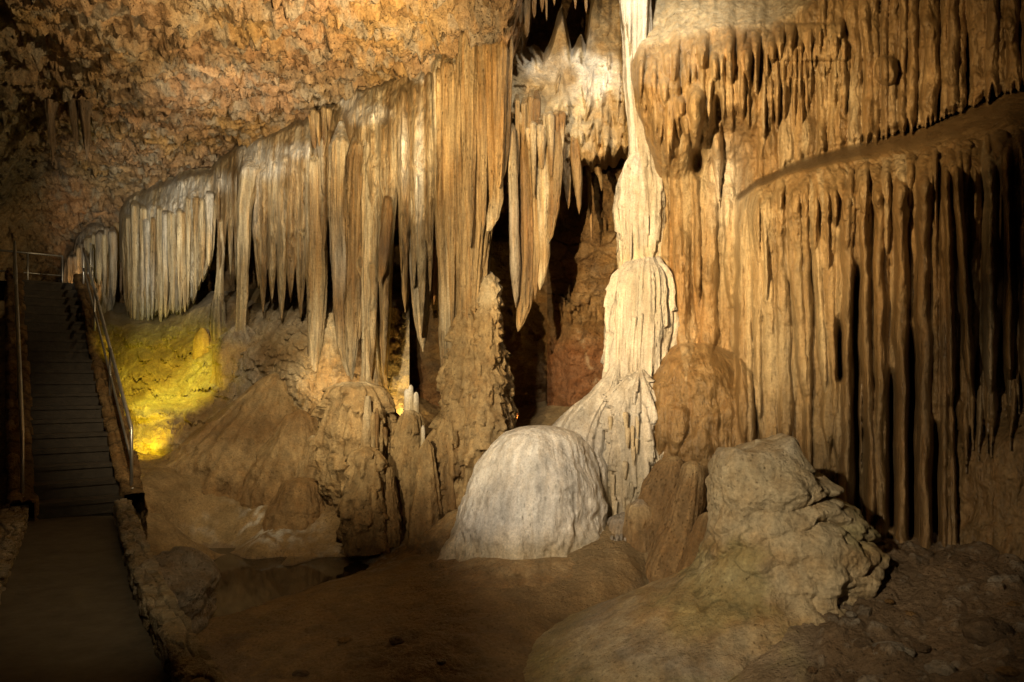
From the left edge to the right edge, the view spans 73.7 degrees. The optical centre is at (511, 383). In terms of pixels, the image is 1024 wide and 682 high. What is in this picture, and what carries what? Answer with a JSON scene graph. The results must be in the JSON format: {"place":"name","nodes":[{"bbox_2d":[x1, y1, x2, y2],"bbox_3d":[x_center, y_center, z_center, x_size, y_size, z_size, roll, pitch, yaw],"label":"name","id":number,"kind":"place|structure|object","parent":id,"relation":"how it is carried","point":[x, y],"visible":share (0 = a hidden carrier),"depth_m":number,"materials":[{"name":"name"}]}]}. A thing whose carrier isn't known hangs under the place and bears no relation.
{"place":"outdoors","nodes":[
{"label":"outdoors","id":0,"kind":"place"},
{"bbox_2d":[0,0,533,318],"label":"cave ceiling","id":1,"kind":"structure","parent":0,"point":[169,88],"depth_m":11.01,"materials":[{"name":"brown stone"}]},
{"bbox_2d":[44,99,58,166],"bbox_3d":[-7.832,-4.241,11.602,0.209,1.117,0.211,0,0,22],"label":"stalactite","id":2,"kind":"object","parent":1,"relation":"hanging from","point":[51,106],"visible":1,"depth_m":11.55},
{"bbox_2d":[67,98,78,151],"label":"stalactite","id":3,"kind":"object","parent":1,"relation":"hanging from","point":[73,109],"visible":0.98,"depth_m":11.56},
{"bbox_2d":[77,99,93,158],"bbox_3d":[-7.245,-4.285,11.600,0.230,0.986,0.255,0,0,27],"label":"stalactite","id":4,"kind":"object","parent":1,"relation":"hanging from","point":[85,107],"visible":1,"depth_m":11.54},
{"bbox_2d":[63,222,117,314],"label":"drapery","id":5,"kind":"structure","parent":1,"relation":"hanging from","point":[101,238],"depth_m":16.41,"materials":[{"name":"beige stone"}]},
{"bbox_2d":[109,222,122,296],"bbox_3d":[-10.307,-3.378,17.692,1.266,2.418,0.418,0,0,39],"label":"stalactite cluster","id":6,"kind":"object","parent":1,"relation":"hanging from","point":[119,266],"visible":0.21,"depth_m":17.28,"materials":[{"name":"brown stone"}]},
{"bbox_2d":[119,167,213,321],"bbox_3d":[-8.163,-3.059,15.813,5.589,3.635,1.012,0,0,35],"label":"drapery","id":7,"kind":"object","parent":1,"relation":"hanging from","point":[165,242],"visible":0.97,"depth_m":15.01,"materials":[{"name":"beige stone"}]},
{"bbox_2d":[211,103,334,322],"bbox_3d":[-4.934,-3.318,13.614,5.602,4.389,1.079,0,0,38],"label":"drapery","id":8,"kind":"object","parent":1,"relation":"hanging from","point":[279,222],"visible":0.67,"depth_m":12.63,"materials":[{"name":"beige stone"}]},
{"bbox_2d":[306,152,327,380],"bbox_3d":[-3.394,-2.161,12.050,0.376,4.294,0.630,0,0,0],"label":"stalactite","id":9,"kind":"object","parent":8,"relation":"hanging from","point":[317,274],"visible":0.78,"depth_m":11.79},
{"bbox_2d":[308,104,331,147],"bbox_3d":[-3.384,-4.511,12.001,0.354,0.925,1.012,0,0,-29],"label":"stalactite cluster","id":10,"kind":"object","parent":1,"relation":"hanging from","point":[320,120],"visible":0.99,"depth_m":11.72,"materials":[{"name":"brown stone"}]},
{"bbox_2d":[329,72,451,378],"bbox_3d":[-2.102,-2.897,11.532,4.257,6.490,1.338,0,0,39],"label":"drapery","id":11,"kind":"object","parent":1,"relation":"hanging from","point":[389,121],"visible":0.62,"depth_m":10.63,"materials":[{"name":"beige stone"}]},
{"bbox_2d":[327,121,393,389],"bbox_3d":[-2.483,-2.197,11.339,1.143,4.609,0.948,0,0,0],"label":"stalactite","id":12,"kind":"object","parent":11,"relation":"hanging from","point":[350,213],"depth_m":11.12},
{"bbox_2d":[378,195,392,284],"bbox_3d":[-1.964,-2.307,10.777,0.228,1.561,0.554,0,0,0],"label":"stalactite","id":13,"kind":"object","parent":11,"relation":"hanging from","point":[385,238],"visible":0.95,"depth_m":10.54},
{"bbox_2d":[401,195,432,350],"bbox_3d":[-1.520,-2.383,10.802,0.639,3.785,0.763,0,0,0],"label":"cluster","id":14,"kind":"object","parent":11,"relation":"hanging from","point":[422,338],"visible":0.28,"depth_m":10.54,"materials":[{"name":"beige stone"}]},
{"bbox_2d":[432,217,437,302],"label":"stalactite","id":15,"kind":"object","parent":11,"relation":"hanging from","point":[434,273],"visible":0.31,"depth_m":10.40},
{"bbox_2d":[486,35,512,230],"bbox_3d":[-0.170,-4.488,9.687,0.380,4.726,0.552,0,0,0],"label":"stalactite","id":16,"kind":"object","parent":1,"relation":"hanging from","point":[494,207],"visible":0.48,"depth_m":9.45},
{"bbox_2d":[518,0,587,37],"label":"stalactite cluster","id":17,"kind":"object","parent":1,"relation":"hanging from","point":[525,11],"visible":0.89,"depth_m":9.68,"materials":[{"name":"brown stone"}]},
{"bbox_2d":[209,548,368,616],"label":"pool water","id":18,"kind":"structure","parent":0,"point":[243,584],"depth_m":8.44,"materials":[{"name":"brown liquid"}]},
{"bbox_2d":[115,0,590,407],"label":"cave wall","id":19,"kind":"structure","parent":0,"point":[526,345],"depth_m":12.14,"materials":[{"name":"brown stone"}]},
{"bbox_2d":[507,0,628,199],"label":"alcove flowstone","id":20,"kind":"object","parent":19,"relation":"attached to","point":[580,83],"visible":0.59,"depth_m":10.28,"materials":[{"name":"beige stone"}]},
{"bbox_2d":[507,122,520,306],"bbox_3d":[0.032,-2.499,9.786,0.191,2.856,0.524,0,0,0],"label":"stalactite","id":21,"kind":"object","parent":20,"relation":"hanging from","point":[515,257],"visible":0.87,"depth_m":9.54},
{"bbox_2d":[513,89,540,330],"bbox_3d":[0.218,-2.562,9.915,0.396,3.638,0.612,0,0,0],"label":"drapery","id":22,"kind":"object","parent":20,"relation":"hanging from","point":[529,107],"visible":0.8,"depth_m":9.65,"materials":[{"name":"brown stone"}]},
{"bbox_2d":[525,110,565,298],"bbox_3d":[0.472,-2.619,9.781,0.576,2.854,0.740,0,0,0],"label":"drapery","id":23,"kind":"object","parent":20,"relation":"hanging from","point":[545,168],"visible":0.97,"depth_m":9.51,"materials":[{"name":"beige stone"}]},
{"bbox_2d":[563,141,570,208],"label":"stalactite","id":24,"kind":"object","parent":20,"relation":"hanging from","point":[567,176],"visible":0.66,"depth_m":9.85},
{"bbox_2d":[570,137,581,213],"bbox_3d":[0.921,-3.101,9.987,0.182,1.340,0.530,0,0,0],"label":"stalactite","id":25,"kind":"object","parent":20,"relation":"hanging from","point":[576,161],"visible":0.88,"depth_m":9.75},
{"bbox_2d":[585,164,592,240],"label":"stalactite","id":26,"kind":"object","parent":20,"relation":"hanging from","point":[588,182],"visible":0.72,"depth_m":10.28},
{"bbox_2d":[594,164,602,190],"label":"stalactite","id":27,"kind":"object","parent":20,"relation":"hanging from","point":[598,171],"visible":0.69,"depth_m":10.17},
{"bbox_2d":[0,287,1023,681],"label":"cave floor","id":28,"kind":"structure","parent":0,"point":[466,631],"depth_m":6.15,"materials":[{"name":"brown stone"}]},
{"bbox_2d":[0,503,28,604],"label":"stone wall","id":29,"kind":"structure","parent":28,"relation":"on","point":[13,523],"depth_m":6.57,"materials":[{"name":"brown stone"}]},
{"bbox_2d":[0,267,147,538],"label":"staircase","id":30,"kind":"structure","parent":28,"relation":"on","point":[76,460],"depth_m":9.91,"materials":[{"name":"concrete"}]},
{"bbox_2d":[13,240,24,496],"bbox_3d":[-7.725,-0.717,10.662,0.140,4.133,6.587,0,0,-37],"label":"handrail","id":31,"kind":"object","parent":30,"relation":"on","point":[19,384],"visible":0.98,"depth_m":9.25,"materials":[{"name":"grey metal"}]},
{"bbox_2d":[0,249,62,282],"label":"handrail","id":32,"kind":"object","parent":30,"relation":"on","point":[28,272],"visible":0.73,"depth_m":15.40,"materials":[{"name":"grey metal"}]},
{"bbox_2d":[87,243,93,284],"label":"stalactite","id":33,"kind":"object","parent":30,"relation":"on","point":[91,254],"visible":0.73,"depth_m":15.15},
{"bbox_2d":[82,247,133,487],"bbox_3d":[-6.812,-0.717,11.344,0.140,4.133,6.587,0,0,-37],"label":"handrail","id":34,"kind":"object","parent":30,"relation":"on","point":[94,300],"visible":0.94,"depth_m":10.47,"materials":[{"name":"grey metal"}]},
{"bbox_2d":[0,516,170,681],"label":"walkway","id":35,"kind":"structure","parent":28,"relation":"on","point":[69,609],"depth_m":4.77,"materials":[{"name":"concrete"}]},
{"bbox_2d":[113,498,230,681],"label":"stone wall","id":36,"kind":"structure","parent":28,"relation":"on","point":[181,653],"depth_m":4.36,"materials":[{"name":"brown stone"}]},
{"bbox_2d":[153,546,220,633],"bbox_3d":[-3.302,2.049,6.439,0.859,0.930,1.590,0,0,0],"label":"boulder","id":37,"kind":"object","parent":28,"relation":"on","point":[192,577],"visible":0.46,"depth_m":6.44,"materials":[{"name":"brown stone"}]},
{"bbox_2d":[164,373,317,509],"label":"flowstone ridge","id":38,"kind":"structure","parent":28,"relation":"on","point":[245,448],"depth_m":11.05,"materials":[{"name":"brown stone"}]},
{"bbox_2d":[293,435,315,477],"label":"stalagmite","id":39,"kind":"object","parent":38,"relation":"on","point":[304,469],"visible":0.41,"depth_m":10.71,"materials":[{"name":"brown stone"}]},
{"bbox_2d":[99,291,408,455],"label":"scalloped bank","id":40,"kind":"structure","parent":28,"relation":"on","point":[174,401],"depth_m":12.72,"materials":[{"name":"stone"}]},
{"bbox_2d":[192,328,210,358],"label":"stalagmite","id":41,"kind":"object","parent":40,"relation":"attached to","point":[201,340],"visible":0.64,"depth_m":13.68,"materials":[{"name":"beige stone"}]},
{"bbox_2d":[209,219,226,340],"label":"column","id":42,"kind":"structure","parent":40,"relation":"on","point":[218,318],"depth_m":13.82,"materials":[{"name":"beige stone"}]},
{"bbox_2d":[209,323,255,390],"bbox_3d":[-5.249,-0.510,13.108,1.087,1.496,0.885,0,0,0],"label":"stalagmite","id":43,"kind":"object","parent":40,"relation":"on","point":[232,345],"visible":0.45,"depth_m":12.79,"materials":[{"name":"brown stone"}]},
{"bbox_2d":[235,156,258,333],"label":"column","id":44,"kind":"structure","parent":43,"relation":"on","point":[247,190],"depth_m":12.90,"materials":[{"name":"beige stone"}]},
{"bbox_2d":[309,307,405,412],"bbox_3d":[-2.863,-0.225,12.104,2.113,2.236,0.908,0,0,19],"label":"popcorn flowstone","id":45,"kind":"object","parent":40,"relation":"on","point":[330,359],"visible":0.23,"depth_m":11.94,"materials":[{"name":"brown stone"}]},
{"bbox_2d":[262,477,327,530],"bbox_3d":[-3.279,1.924,10.429,1.155,1.015,1.176,0,0,0],"label":"stalagmite","id":46,"kind":"object","parent":28,"relation":"on","point":[299,503],"visible":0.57,"depth_m":10.05,"materials":[{"name":"brown stone"}]},
{"bbox_2d":[292,670,309,676],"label":"loose stone","id":47,"kind":"object","parent":28,"relation":"on","point":[302,673],"visible":1,"depth_m":5.50,"materials":[{"name":"brown stone"}]},
{"bbox_2d":[337,637,352,643],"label":"loose stone","id":48,"kind":"object","parent":28,"relation":"on","point":[344,640],"visible":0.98,"depth_m":6.05,"materials":[{"name":"brown stone"}]},
{"bbox_2d":[308,382,399,510],"bbox_3d":[-2.359,1.197,10.344,1.450,2.460,1.190,0,0,0],"label":"stalagmite mound","id":49,"kind":"object","parent":28,"relation":"on","point":[350,416],"visible":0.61,"depth_m":10.05,"materials":[{"name":"brown stone"}]},
{"bbox_2d":[335,447,390,556],"bbox_3d":[-2.005,1.560,9.293,0.752,1.403,0.747,0,0,-35],"label":"stalagmite","id":50,"kind":"object","parent":28,"relation":"on","point":[362,515],"visible":0.96,"depth_m":9.07,"materials":[{"name":"brown stone"}]},
{"bbox_2d":[383,463,404,547],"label":"stalagmite","id":51,"kind":"object","parent":28,"relation":"on","point":[395,532],"visible":0.52,"depth_m":9.28,"materials":[{"name":"brown stone"}]},
{"bbox_2d":[389,636,403,644],"bbox_3d":[-1.002,2.231,5.932,0.133,0.074,0.125,0,0,0],"label":"loose stone","id":52,"kind":"object","parent":28,"relation":"on","point":[395,640],"visible":0.95,"depth_m":5.90,"materials":[{"name":"brown stone"}]},
{"bbox_2d":[390,410,425,531],"bbox_3d":[-1.560,1.345,9.896,0.815,1.931,0.809,0,0,-32],"label":"stalagmite","id":53,"kind":"object","parent":28,"relation":"on","point":[405,441],"visible":0.55,"depth_m":9.69,"materials":[{"name":"brown stone"}]},
{"bbox_2d":[403,389,408,410],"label":"stalagmite","id":54,"kind":"object","parent":53,"relation":"on","point":[406,400],"visible":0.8,"depth_m":9.86,"materials":[{"name":"beige stone"}]},
{"bbox_2d":[408,385,413,409],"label":"stalagmite","id":55,"kind":"object","parent":53,"relation":"on","point":[411,390],"visible":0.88,"depth_m":9.86,"materials":[{"name":"beige stone"}]},
{"bbox_2d":[413,392,418,412],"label":"stalagmite","id":56,"kind":"object","parent":53,"relation":"on","point":[416,401],"visible":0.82,"depth_m":9.87,"materials":[{"name":"beige stone"}]},
{"bbox_2d":[420,425,425,446],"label":"stalagmite","id":57,"kind":"object","parent":53,"relation":"on","point":[423,437],"visible":0.54,"depth_m":9.62,"materials":[{"name":"beige stone"}]},
{"bbox_2d":[436,658,445,664],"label":"loose stone","id":58,"kind":"object","parent":28,"relation":"on","point":[442,661],"visible":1,"depth_m":5.50,"materials":[{"name":"brown stone"}]},
{"bbox_2d":[426,31,518,514],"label":"column","id":59,"kind":"structure","parent":28,"relation":"on","point":[475,418],"depth_m":9.46,"materials":[{"name":"brown stone"}]},
{"bbox_2d":[429,557,574,588],"bbox_3d":[0.068,2.372,7.872,4.909,0.949,3.922,0,0,0],"label":"flowstone apron","id":60,"kind":"object","parent":28,"relation":"on","point":[500,573],"visible":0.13,"depth_m":7.33,"materials":[{"name":"brown stone"}]},
{"bbox_2d":[410,508,457,554],"bbox_3d":[-0.820,1.918,8.914,1.069,0.660,1.061,0,0,0],"label":"stalagmite","id":61,"kind":"object","parent":60,"relation":"on","point":[434,538],"visible":0.41,"depth_m":8.63,"materials":[{"name":"brown stone"}]},
{"bbox_2d":[407,439,444,546],"bbox_3d":[-1.155,1.464,9.309,0.554,1.420,0.553,0,0,0],"label":"stalagmite","id":62,"kind":"object","parent":61,"relation":"on","point":[426,512],"visible":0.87,"depth_m":9.15,"materials":[{"name":"brown stone"}]},
{"bbox_2d":[437,425,607,561],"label":"flowstone dome","id":63,"kind":"structure","parent":60,"relation":"on","point":[534,491],"depth_m":7.78,"materials":[{"name":"white stone"}]},
{"bbox_2d":[552,359,620,515],"bbox_3d":[0.829,0.912,8.854,1.187,2.466,1.138,0,0,0],"label":"flowstone saddle","id":64,"kind":"object","parent":60,"relation":"on","point":[581,417],"visible":0.34,"depth_m":8.54,"materials":[{"name":"beige stone"}]},
{"bbox_2d":[622,499,653,552],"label":"stalagmite","id":65,"kind":"object","parent":60,"relation":"on","point":[638,532],"visible":0.48,"depth_m":7.73,"materials":[{"name":"brown stone"}]},
{"bbox_2d":[599,0,679,540],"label":"column","id":66,"kind":"structure","parent":60,"relation":"on","point":[641,321],"depth_m":8.79,"materials":[{"name":"beige stone"}]},
{"bbox_2d":[638,456,684,535],"bbox_3d":[1.589,1.694,7.979,0.938,1.697,0.962,0,0,0],"label":"stalagmite","id":67,"kind":"object","parent":60,"relation":"on","point":[659,482],"visible":0.31,"depth_m":7.81,"materials":[{"name":"brown stone"}]},
{"bbox_2d":[645,460,705,582],"bbox_3d":[1.694,1.613,7.495,0.856,1.542,0.865,0,0,39],"label":"stalagmite","id":68,"kind":"object","parent":60,"relation":"on","point":[684,509],"visible":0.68,"depth_m":7.33,"materials":[{"name":"brown stone"}]},
{"bbox_2d":[547,158,627,406],"bbox_3d":[1.385,-1.536,11.092,1.971,4.723,0.964,0,0,19],"label":"rock face","id":69,"kind":"object","parent":28,"relation":"on","point":[582,268],"visible":0.34,"depth_m":11.01},
{"bbox_2d":[523,433,890,681],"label":"broken stump","id":70,"kind":"object","parent":28,"relation":"on","point":[790,539],"visible":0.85,"depth_m":5.30,"materials":[{"name":"beige stone"}]},
{"bbox_2d":[675,512,707,572],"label":"stalagmite","id":71,"kind":"object","parent":70,"relation":"on","point":[693,542],"visible":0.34,"depth_m":6.82,"materials":[{"name":"brown stone"}]},
{"bbox_2d":[807,666,817,673],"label":"loose stone","id":72,"kind":"object","parent":28,"relation":"on","point":[812,669],"visible":1,"depth_m":4.47,"materials":[{"name":"brown stone"}]},
{"bbox_2d":[630,0,1023,561],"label":"flowstone massif","id":73,"kind":"structure","parent":28,"relation":"on","point":[842,250],"depth_m":7.51,"materials":[{"name":"brown stone"}]},
{"bbox_2d":[842,674,858,681],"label":"loose stone","id":74,"kind":"object","parent":28,"relation":"on","point":[848,678],"visible":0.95,"depth_m":4.30,"materials":[{"name":"brown stone"}]},
{"bbox_2d":[846,611,856,617],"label":"loose stone","id":75,"kind":"object","parent":28,"relation":"on","point":[850,614],"visible":1,"depth_m":4.99,"materials":[{"name":"stone"}]},
{"bbox_2d":[853,637,873,647],"bbox_3d":[2.384,1.770,4.608,0.165,0.106,0.139,0,0,0],"label":"loose stone","id":76,"kind":"object","parent":28,"relation":"on","point":[861,642],"visible":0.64,"depth_m":4.59,"materials":[{"name":"brown stone"}]},
{"bbox_2d":[884,598,893,603],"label":"loose stone","id":77,"kind":"object","parent":28,"relation":"on","point":[889,601],"visible":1,"depth_m":5.14,"materials":[{"name":"brown stone"}]},
{"bbox_2d":[872,641,916,656],"bbox_3d":[2.504,1.762,4.490,0.285,0.116,0.220,0,0,0],"label":"loose stone","id":78,"kind":"object","parent":28,"relation":"on","point":[899,646],"visible":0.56,"depth_m":4.45,"materials":[{"name":"beige stone"}]},
{"bbox_2d":[912,643,930,652],"bbox_3d":[2.693,1.736,4.488,0.108,0.049,0.098,0,0,0],"label":"loose stone","id":79,"kind":"object","parent":28,"relation":"on","point":[920,647],"visible":1,"depth_m":4.47,"materials":[{"name":"brown stone"}]},
{"bbox_2d":[922,549,933,555],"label":"loose stone","id":80,"kind":"object","parent":28,"relation":"on","point":[928,552],"visible":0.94,"depth_m":5.93,"materials":[{"name":"brown stone"}]},
{"bbox_2d":[924,660,955,675],"bbox_3d":[2.644,1.760,4.213,0.173,0.092,0.157,0,0,0],"label":"loose stone","id":81,"kind":"object","parent":28,"relation":"on","point":[942,667],"visible":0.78,"depth_m":4.18,"materials":[{"name":"beige stone"}]},
{"bbox_2d":[961,617,1015,646],"bbox_3d":[3.096,1.617,4.431,0.307,0.194,0.251,0,0,0],"label":"loose stone","id":82,"kind":"object","parent":28,"relation":"on","point":[983,631],"visible":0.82,"depth_m":4.39,"materials":[{"name":"brown stone"}]},
{"bbox_2d":[987,575,1003,581],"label":"loose stone","id":83,"kind":"object","parent":28,"relation":"on","point":[996,578],"visible":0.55,"depth_m":5.21,"materials":[{"name":"stone"}]},
{"bbox_2d":[994,666,1020,676],"bbox_3d":[2.919,1.690,4.019,0.153,0.051,0.106,0,0,0],"label":"loose stone","id":84,"kind":"object","parent":28,"relation":"on","point":[1010,671],"visible":1,"depth_m":3.99,"materials":[{"name":"brown stone"}]}
]}

